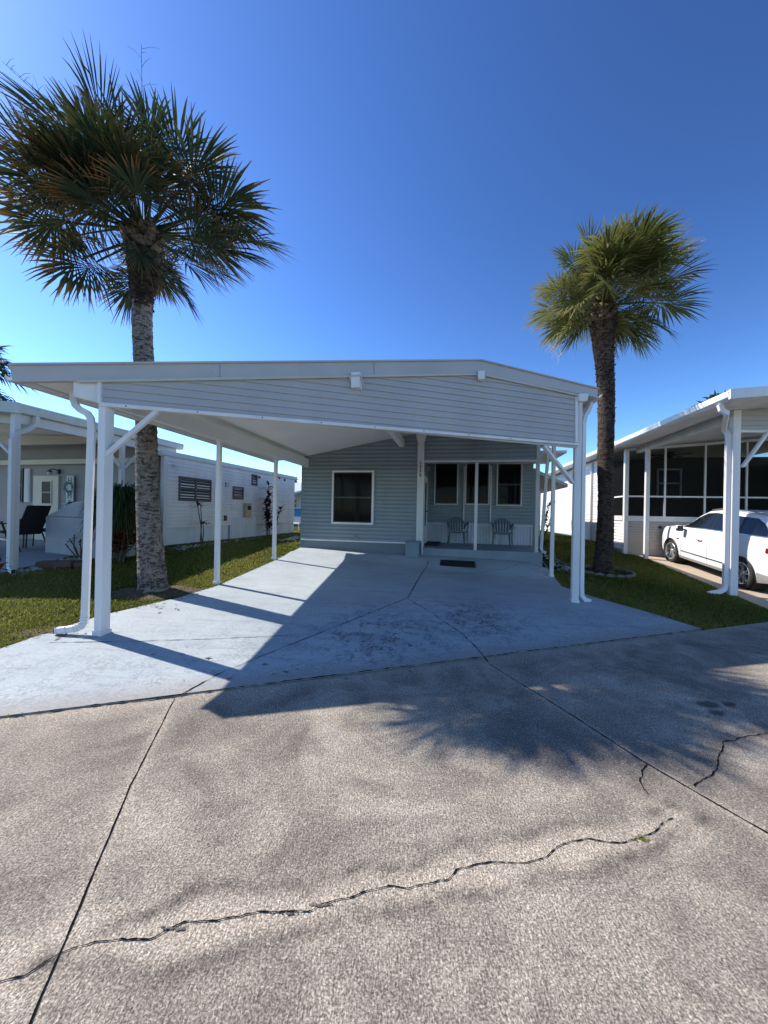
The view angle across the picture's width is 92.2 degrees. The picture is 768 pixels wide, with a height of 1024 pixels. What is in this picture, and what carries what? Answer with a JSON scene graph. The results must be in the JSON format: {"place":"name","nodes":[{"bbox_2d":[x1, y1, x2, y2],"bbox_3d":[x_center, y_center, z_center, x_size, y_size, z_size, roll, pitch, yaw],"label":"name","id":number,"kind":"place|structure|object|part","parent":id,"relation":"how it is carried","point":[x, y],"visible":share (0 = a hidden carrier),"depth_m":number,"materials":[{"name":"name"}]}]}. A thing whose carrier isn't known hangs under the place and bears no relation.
{"place":"outdoors","nodes":[
{"label":"outdoors","id":0,"kind":"place"},
{"bbox_2d":[0,537,71,573],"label":"patio slab","id":1,"kind":"structure","parent":0,"point":[30,555],"depth_m":8.19,"materials":[{"name":"concrete"}]},
{"bbox_2d":[0,519,6,537],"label":"patio table","id":2,"kind":"object","parent":1,"relation":"on","point":[2,525],"visible":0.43,"depth_m":8.26,"materials":[{"name":"white paint"}]},
{"bbox_2d":[0,505,50,551],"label":"patio chair","id":3,"kind":"object","parent":1,"relation":"on","point":[32,520],"visible":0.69,"depth_m":8.37,"materials":[{"name":"fabric"}]},
{"bbox_2d":[22,528,45,547],"bbox_3d":[-8.101,0.328,8.939,0.797,1.035,0.614,1,0,-27],"label":"patio chair","id":4,"kind":"object","parent":1,"relation":"on","point":[44,530],"visible":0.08,"depth_m":8.69,"materials":[{"name":"metal"}]},
{"bbox_2d":[0,401,183,573],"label":"carport","id":5,"kind":"object","parent":1,"relation":"on","point":[22,424],"visible":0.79,"depth_m":7.21,"materials":[{"name":"paint"}]},
{"bbox_2d":[294,483,300,524],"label":"house","id":6,"kind":"structure","parent":0,"point":[297,498],"depth_m":26.91,"materials":[{"name":"white metal"}]},
{"bbox_2d":[294,499,297,507],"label":"window","id":7,"kind":"structure","parent":6,"relation":"in","point":[296,500],"depth_m":26.90,"materials":[{"name":"white glass"}]},
{"bbox_2d":[0,548,701,718],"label":"driveway","id":8,"kind":"structure","parent":0,"point":[522,607],"depth_m":5.13,"materials":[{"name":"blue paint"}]},
{"bbox_2d":[50,561,545,694],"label":"driveway joints","id":9,"kind":"object","parent":8,"relation":"on","point":[312,635],"visible":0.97,"depth_m":4.70,"materials":[{"name":"grey concrete"}]},
{"bbox_2d":[4,359,602,636],"bbox_3d":[0.465,-0.446,8.685,12.011,4.196,5.857,1,0,-18],"label":"carport","id":10,"kind":"object","parent":8,"relation":"on","point":[292,411],"visible":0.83,"depth_m":5.60,"materials":[{"name":"paint"}]},
{"bbox_2d":[14,588,706,679],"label":"leaf litter","id":11,"kind":"object","parent":8,"relation":"on","point":[209,657],"visible":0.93,"depth_m":4.45,"materials":[{"name":"brown plant"}]},
{"bbox_2d":[405,541,419,556],"bbox_3d":[0.749,1.050,9.683,0.370,0.550,0.312,1,0,11],"label":"concrete block","id":12,"kind":"object","parent":8,"relation":"on","point":[412,548],"depth_m":9.54,"materials":[{"name":"paint"}]},
{"bbox_2d":[440,560,475,567],"bbox_3d":[1.805,1.260,9.047,0.851,0.110,0.342,1,0,11],"label":"doormat","id":13,"kind":"object","parent":8,"relation":"on","point":[457,563],"visible":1,"depth_m":9.01,"materials":[{"name":"black rubber"}]},
{"bbox_2d":[0,622,767,1023],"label":"road","id":14,"kind":"structure","parent":0,"point":[304,794],"depth_m":1.93,"materials":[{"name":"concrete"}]},
{"bbox_2d":[160,902,332,930],"bbox_3d":[-0.578,1.734,1.583,0.716,0.004,0.041,1,0,-9],"label":"road spalling","id":15,"kind":"object","parent":14,"relation":"on","point":[287,913],"visible":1,"depth_m":1.60,"materials":[{"name":"concrete"}]},
{"bbox_2d":[0,629,702,716],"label":"street edge crack","id":16,"kind":"object","parent":14,"relation":"on","point":[335,674],"visible":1,"depth_m":3.86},
{"bbox_2d":[0,733,764,981],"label":"road cracks","id":17,"kind":"object","parent":14,"relation":"on","point":[123,938],"visible":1,"depth_m":1.72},
{"bbox_2d":[28,638,767,1023],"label":"road joints","id":18,"kind":"object","parent":14,"relation":"on","point":[146,754],"visible":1,"depth_m":2.09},
{"bbox_2d":[633,835,648,842],"bbox_3d":[1.394,1.775,2.005,0.092,0.006,0.045,1,0,0],"label":"weed","id":19,"kind":"object","parent":14,"relation":"on","point":[644,839],"visible":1,"depth_m":2.00,"materials":[{"name":"green plant"}]},
{"bbox_2d":[0,524,767,647],"bbox_3d":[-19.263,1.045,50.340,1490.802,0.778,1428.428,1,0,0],"label":"lawn ground","id":20,"kind":"structure","parent":0,"point":[546,562],"depth_m":7.53,"materials":[{"name":"green plant"}]},
{"bbox_2d":[0,554,9,572],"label":"croton plant","id":21,"kind":"object","parent":20,"relation":"on","point":[1,565],"visible":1,"depth_m":6.38,"materials":[{"name":"green plant"}]},
{"bbox_2d":[0,345,38,401],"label":"palm tree","id":22,"kind":"object","parent":20,"relation":"on","point":[4,363],"visible":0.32,"depth_m":11.68,"materials":[{"name":"green plant"}]},
{"bbox_2d":[6,625,60,638],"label":"bare soil","id":23,"kind":"structure","parent":20,"relation":"on","point":[39,630],"depth_m":4.51,"materials":[{"name":"brown soil"}]},
{"bbox_2d":[35,560,94,567],"bbox_3d":[-6.360,1.038,7.401,0.900,0.130,0.260,1,0,-20],"label":"paver stone","id":24,"kind":"object","parent":20,"relation":"on","point":[56,563],"visible":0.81,"depth_m":7.27,"materials":[{"name":"grey stone"}]},
{"bbox_2d":[65,535,82,557],"bbox_3d":[-6.751,0.756,8.081,0.512,0.648,0.187,1,0,0],"label":"bare shrub","id":25,"kind":"object","parent":20,"relation":"on","point":[76,551],"visible":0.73,"depth_m":8.08,"materials":[{"name":"brown plant"}]},
{"bbox_2d":[45,499,135,558],"bbox_3d":[-6.746,0.333,8.507,1.896,1.336,0.608,1,0,14],"label":"stair enclosure","id":26,"kind":"object","parent":20,"relation":"on","point":[61,529],"visible":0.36,"depth_m":8.30,"materials":[{"name":"plastic"}]},
{"bbox_2d":[74,480,136,558],"bbox_3d":[-5.854,0.169,8.241,1.786,1.772,1.699,1,0,0],"label":"ponytail palm","id":27,"kind":"object","parent":20,"relation":"on","point":[124,501],"visible":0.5,"depth_m":7.81,"materials":[{"name":"green plant"}]},
{"bbox_2d":[111,510,136,562],"bbox_3d":[-5.620,0.535,7.953,1.089,1.166,0.620,1,0,0],"label":"croton plant","id":28,"kind":"object","parent":20,"relation":"on","point":[120,545],"visible":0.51,"depth_m":7.93,"materials":[{"name":"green plant"}]},
{"bbox_2d":[12,535,278,575],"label":"border stones","id":29,"kind":"object","parent":20,"relation":"on","point":[74,558],"visible":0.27,"depth_m":7.95,"materials":[{"name":"grey stone"}]},
{"bbox_2d":[0,32,296,593],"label":"palm tree","id":30,"kind":"object","parent":20,"relation":"on","point":[89,161],"visible":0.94,"depth_m":6.01,"materials":[{"name":"green plant"}]},
{"bbox_2d":[0,444,296,545],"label":"mobile home","id":31,"kind":"object","parent":20,"relation":"on","point":[186,481],"visible":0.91,"depth_m":10.86,"materials":[{"name":"white metal"}]},
{"bbox_2d":[20,468,23,501],"bbox_3d":[-10.864,-0.793,10.975,0.396,0.994,0.068,1,0,14],"label":"window","id":32,"kind":"structure","parent":31,"relation":"in","point":[21,469],"depth_m":10.91,"materials":[{"name":"grey glass"}]},
{"bbox_2d":[32,476,59,539],"bbox_3d":[-9.807,-0.091,10.704,0.978,1.928,0.070,1,0,14],"label":"door","id":33,"kind":"structure","parent":31,"relation":"in","point":[46,489],"depth_m":10.66,"materials":[{"name":"beige paint"}]},
{"bbox_2d":[62,476,73,502],"bbox_3d":[-8.893,-0.564,10.408,0.368,0.929,0.104,1,0,14],"label":"porch sign","id":34,"kind":"object","parent":31,"relation":"attached to","point":[69,486],"visible":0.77,"depth_m":10.42,"materials":[{"name":"teal paint"}]},
{"bbox_2d":[178,476,211,501],"bbox_3d":[-5.507,-0.650,10.794,0.065,0.683,1.265,1,0,14],"label":"louvre window","id":35,"kind":"structure","parent":31,"relation":"in","point":[194,481],"depth_m":10.75,"materials":[{"name":"grey glass"}]},
{"bbox_2d":[232,486,243,499],"bbox_3d":[-5.022,-0.652,12.706,0.065,0.433,0.569,1,0,14],"label":"louvre window","id":36,"kind":"structure","parent":31,"relation":"in","point":[241,497],"depth_m":12.71,"materials":[{"name":"grey glass"}]},
{"bbox_2d":[251,474,257,485],"bbox_3d":[-4.780,-1.176,13.622,0.065,0.412,0.342,1,0,14],"label":"louvre window","id":37,"kind":"structure","parent":31,"relation":"in","point":[254,477],"depth_m":13.63,"materials":[{"name":"grey glass"}]},
{"bbox_2d":[0,531,299,717],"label":"grass","id":38,"kind":"structure","parent":20,"relation":"on","point":[33,584],"depth_m":6.66,"materials":[{"name":"green plant"}]},
{"bbox_2d":[111,584,204,600],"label":"bare soil","id":39,"kind":"structure","parent":20,"relation":"on","point":[133,592],"depth_m":6.11,"materials":[{"name":"brown soil"}]},
{"bbox_2d":[191,500,210,543],"bbox_3d":[-5.218,0.321,10.532,0.525,1.305,0.719,1,0,0],"label":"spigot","id":40,"kind":"object","parent":20,"relation":"on","point":[201,523],"visible":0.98,"depth_m":10.54,"materials":[{"name":"grey metal"}]},
{"bbox_2d":[259,481,283,535],"bbox_3d":[-4.378,-0.071,14.175,0.905,2.199,1.582,1,0,0],"label":"ti plant","id":41,"kind":"object","parent":20,"relation":"on","point":[268,501],"visible":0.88,"depth_m":13.93,"materials":[{"name":"red plant"}]},
{"bbox_2d":[278,536,298,541],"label":"border stones","id":42,"kind":"object","parent":20,"relation":"on","point":[293,538],"visible":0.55,"depth_m":12.65,"materials":[{"name":"grey stone"}]},
{"bbox_2d":[293,516,300,530],"bbox_3d":[-4.424,0.429,19.569,0.610,1.056,1.170,1,0,-34],"label":"lounge chair","id":43,"kind":"object","parent":20,"relation":"on","point":[297,520],"visible":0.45,"depth_m":19.67,"materials":[{"name":"white plastic"}]},
{"bbox_2d":[294,508,300,516],"bbox_3d":[-4.695,0.030,19.977,0.600,0.486,0.300,1,0,-34],"label":"towel","id":44,"kind":"object","parent":43,"relation":"on","point":[297,512],"visible":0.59,"depth_m":19.90,"materials":[{"name":"teal fabric"}]},
{"bbox_2d":[300,434,567,567],"bbox_3d":[3.401,-0.417,18.812,8.825,3.890,18.852,1,0,11],"label":"mobile home","id":45,"kind":"object","parent":20,"relation":"on","point":[389,496],"visible":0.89,"depth_m":10.19,"materials":[{"name":"grey plastic"}]},
{"bbox_2d":[331,470,374,524],"bbox_3d":[-0.856,-0.400,10.129,1.187,1.472,0.085,1,0,11],"label":"window","id":46,"kind":"structure","parent":45,"relation":"in","point":[352,490],"depth_m":10.14,"materials":[{"name":"black glass"}]},
{"bbox_2d":[423,475,427,545],"bbox_3d":[1.215,-0.031,10.727,0.092,1.980,0.970,1,0,11],"label":"door","id":47,"kind":"structure","parent":45,"relation":"in","point":[425,478],"depth_m":10.70,"materials":[{"name":"white paint"}]},
{"bbox_2d":[424,541,440,544],"bbox_3d":[1.404,0.930,11.102,0.559,0.017,1.193,1,0,11],"label":"doormat","id":48,"kind":"object","parent":45,"relation":"on","point":[432,543],"visible":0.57,"depth_m":10.85,"materials":[{"name":"black rubber"}]},
{"bbox_2d":[434,464,458,504],"bbox_3d":[1.982,-0.900,11.757,0.750,1.344,0.085,1,0,11],"label":"window","id":49,"kind":"structure","parent":45,"relation":"in","point":[445,475],"depth_m":11.78,"materials":[{"name":"black glass"}]},
{"bbox_2d":[447,517,468,545],"bbox_3d":[2.203,0.573,11.081,0.646,0.815,0.644,1,0,4],"label":"plastic chair","id":50,"kind":"object","parent":45,"relation":"on","point":[463,525],"visible":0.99,"depth_m":11.27,"materials":[{"name":"grey plastic"}]},
{"bbox_2d":[465,463,489,504],"bbox_3d":[2.923,-0.886,11.569,0.747,1.323,0.085,1,0,11],"label":"window","id":51,"kind":"structure","parent":45,"relation":"in","point":[483,469],"depth_m":11.58,"materials":[{"name":"black glass"}]},
{"bbox_2d":[491,518,513,546],"bbox_3d":[3.463,0.598,10.829,0.646,0.815,0.644,1,0,14],"label":"plastic chair","id":52,"kind":"object","parent":45,"relation":"on","point":[502,532],"visible":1,"depth_m":10.99,"materials":[{"name":"grey plastic"}]},
{"bbox_2d":[496,463,522,505],"bbox_3d":[3.860,-0.851,11.382,0.752,1.323,0.085,1,0,11],"label":"window","id":53,"kind":"structure","parent":45,"relation":"in","point":[509,475],"depth_m":11.40,"materials":[{"name":"black glass"}]},
{"bbox_2d":[539,497,558,536],"bbox_3d":[6.090,0.316,13.585,0.912,1.859,0.534,1,0,0],"label":"ti plant","id":54,"kind":"object","parent":20,"relation":"on","point":[546,519],"visible":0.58,"depth_m":13.57,"materials":[{"name":"purple plant"}]},
{"bbox_2d":[542,554,570,571],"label":"border stones","id":55,"kind":"object","parent":20,"relation":"on","point":[555,564],"visible":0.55,"depth_m":9.95,"materials":[{"name":"grey stone"}]},
{"bbox_2d":[584,564,635,578],"bbox_3d":[5.660,1.518,9.454,1.370,0.202,1.130,1,0,0],"label":"tree ring edging","id":56,"kind":"object","parent":20,"relation":"on","point":[612,575],"visible":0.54,"depth_m":9.12,"materials":[{"name":"concrete"}]},
{"bbox_2d":[521,202,720,574],"bbox_3d":[5.815,-2.954,9.438,4.505,9.191,4.069,1,0,0],"label":"palm tree","id":57,"kind":"object","parent":20,"relation":"on","point":[635,258],"visible":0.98,"depth_m":9.20,"materials":[{"name":"green plant"}]},
{"bbox_2d":[538,530,767,638],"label":"grass","id":58,"kind":"structure","parent":20,"relation":"on","point":[675,597],"depth_m":7.76,"materials":[{"name":"green plant"}]},
{"bbox_2d":[540,386,767,595],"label":"screened house","id":59,"kind":"structure","parent":20,"relation":"on","point":[689,465],"depth_m":11.77,"materials":[{"name":"metal"}]},
{"bbox_2d":[685,388,735,409],"bbox_3d":[21.638,-3.165,23.909,3.912,9.497,3.786,1,0,0],"label":"palm tree","id":60,"kind":"object","parent":20,"relation":"on","point":[712,396],"visible":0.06,"depth_m":23.91,"materials":[{"name":"green plant"}]},
{"bbox_2d":[0,0,767,482],"label":"sky","id":61,"kind":"structure","parent":0,"point":[425,161],"materials":[{"name":"blue"}]},
{"bbox_2d":[633,554,767,608],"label":"neighbour driveway","id":62,"kind":"structure","parent":0,"point":[705,574],"depth_m":9.58,"materials":[{"name":"beige concrete"}]},
{"bbox_2d":[662,508,767,590],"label":"parked car","id":63,"kind":"object","parent":62,"relation":"on","point":[699,540],"visible":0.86,"depth_m":9.21,"materials":[{"name":"white paint"}]},
{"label":"side window","id":64,"kind":"part","parent":63,"relation":"part of","materials":[{"name":"black glass"}]},
{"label":"side window","id":65,"kind":"part","parent":63,"relation":"part of","materials":[{"name":"black glass"}]},
{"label":"side window","id":66,"kind":"part","parent":63,"relation":"part of","materials":[{"name":"black glass"}]}
]}

